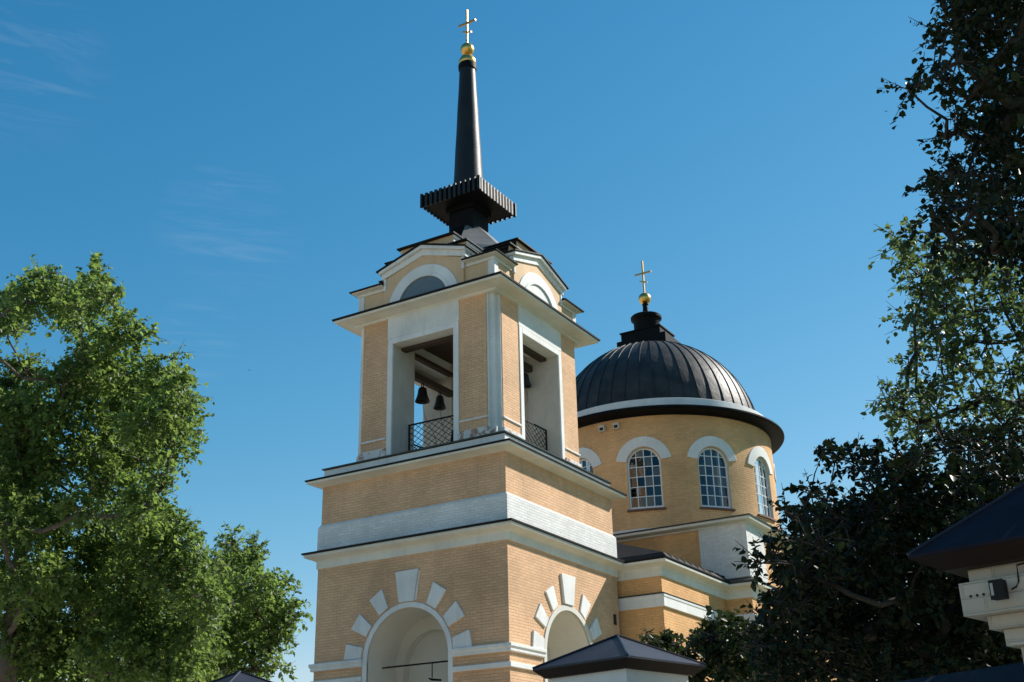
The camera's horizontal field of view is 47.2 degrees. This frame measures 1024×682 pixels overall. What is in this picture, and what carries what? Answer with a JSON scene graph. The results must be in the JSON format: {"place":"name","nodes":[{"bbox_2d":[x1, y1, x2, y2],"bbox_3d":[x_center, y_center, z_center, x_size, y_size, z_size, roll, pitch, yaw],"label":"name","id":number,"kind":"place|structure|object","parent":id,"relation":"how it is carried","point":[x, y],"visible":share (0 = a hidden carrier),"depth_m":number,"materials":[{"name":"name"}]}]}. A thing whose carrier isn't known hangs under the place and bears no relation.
{"place":"outdoors","nodes":[
{"label":"outdoors","id":0,"kind":"place"},
{"bbox_2d":[0,0,1023,681],"label":"sky","id":1,"kind":"structure","parent":0,"point":[244,168],"materials":[{"name":"blue"}]},
{"bbox_2d":[532,634,705,681],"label":"gate pillar","id":2,"kind":"structure","parent":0,"point":[617,658],"depth_m":11.62,"materials":[{"name":"grey metal"}]},
{"bbox_2d":[906,482,1023,660],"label":"gate pillar","id":3,"kind":"structure","parent":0,"point":[980,547],"depth_m":7.04,"materials":[{"name":"white brick"}]},
{"bbox_2d":[988,562,1023,600],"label":"floodlight","id":4,"kind":"object","parent":3,"relation":"attached to","point":[998,588],"visible":1,"depth_m":6.88,"materials":[{"name":"black metal"}]},
{"label":"ground","id":5,"kind":"structure","parent":0,"visible":0},
{"bbox_2d":[0,250,240,681],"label":"linden tree","id":6,"kind":"object","parent":5,"relation":"on","point":[148,642],"visible":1,"depth_m":22.50,"materials":[{"name":"green plant"}]},
{"bbox_2d":[159,522,312,681],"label":"linden tree","id":7,"kind":"object","parent":5,"relation":"on","point":[260,613],"visible":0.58,"depth_m":26.38,"materials":[{"name":"green plant"}]},
{"bbox_2d":[210,670,271,681],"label":"gate pillar","id":8,"kind":"structure","parent":5,"relation":"on","point":[240,676],"depth_m":13.96,"materials":[{"name":"grey metal"}]},
{"bbox_2d":[301,10,836,681],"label":"church","id":9,"kind":"structure","parent":5,"relation":"on","point":[625,488],"depth_m":38.60,"materials":[{"name":"yellow brick"}]},
{"bbox_2d":[415,383,436,443],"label":"bell","id":10,"kind":"object","parent":9,"relation":"hanging from","point":[422,397],"visible":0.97,"depth_m":40.72,"materials":[{"name":"brown metal"}]},
{"bbox_2d":[433,391,446,442],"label":"bell","id":11,"kind":"object","parent":9,"relation":"hanging from","point":[439,405],"visible":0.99,"depth_m":41.59,"materials":[{"name":"brown metal"}]},
{"bbox_2d":[524,369,530,405],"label":"bell","id":12,"kind":"object","parent":9,"relation":"hanging from","point":[527,383],"visible":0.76,"depth_m":40.38,"materials":[{"name":"brown metal"}]},
{"bbox_2d":[579,448,601,472],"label":"window","id":13,"kind":"structure","parent":9,"relation":"in","point":[587,453],"depth_m":49.24,"materials":[{"name":"white glass"}]},
{"bbox_2d":[616,436,670,511],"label":"window","id":14,"kind":"structure","parent":9,"relation":"in","point":[644,465],"depth_m":48.00,"materials":[{"name":"clear glass"}]},
{"bbox_2d":[687,436,736,510],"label":"window","id":15,"kind":"structure","parent":9,"relation":"in","point":[713,476],"depth_m":48.13,"materials":[{"name":"clear glass"}]},
{"bbox_2d":[747,446,776,521],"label":"window","id":16,"kind":"structure","parent":9,"relation":"in","point":[761,481],"depth_m":49.67,"materials":[{"name":"white glass"}]},
{"bbox_2d":[773,464,782,531],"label":"window","id":17,"kind":"structure","parent":9,"relation":"in","point":[773,464],"depth_m":51.43,"materials":[{"name":"white glass"}]},
{"bbox_2d":[637,626,686,655],"bbox_3d":[3.184,8.451,23.401,1.093,5.450,2.030,-2,-23,2],"label":"shrub","id":18,"kind":"object","parent":5,"relation":"on","point":[666,640],"visible":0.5,"depth_m":23.93,"materials":[{"name":"green plant"}]},
{"bbox_2d":[684,605,760,681],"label":"shrub","id":19,"kind":"object","parent":5,"relation":"on","point":[709,638],"visible":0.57,"depth_m":21.87,"materials":[{"name":"green plant"}]},
{"bbox_2d":[731,408,1023,681],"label":"dark tree","id":20,"kind":"object","parent":5,"relation":"on","point":[839,563],"visible":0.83,"depth_m":14.83,"materials":[{"name":"green plant"}]},
{"bbox_2d":[860,214,1023,460],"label":"maple tree","id":21,"kind":"object","parent":5,"relation":"on","point":[930,393],"visible":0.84,"depth_m":18.96,"materials":[{"name":"green plant"}]},
{"bbox_2d":[876,0,1023,437],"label":"tall tree","id":22,"kind":"object","parent":5,"relation":"on","point":[995,192],"visible":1,"depth_m":13.08,"materials":[{"name":"green plant"}]},
{"bbox_2d":[897,662,1023,681],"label":"fence wall","id":23,"kind":"structure","parent":5,"relation":"on","point":[1009,673],"depth_m":7.93,"materials":[{"name":"grey metal"}]}
]}

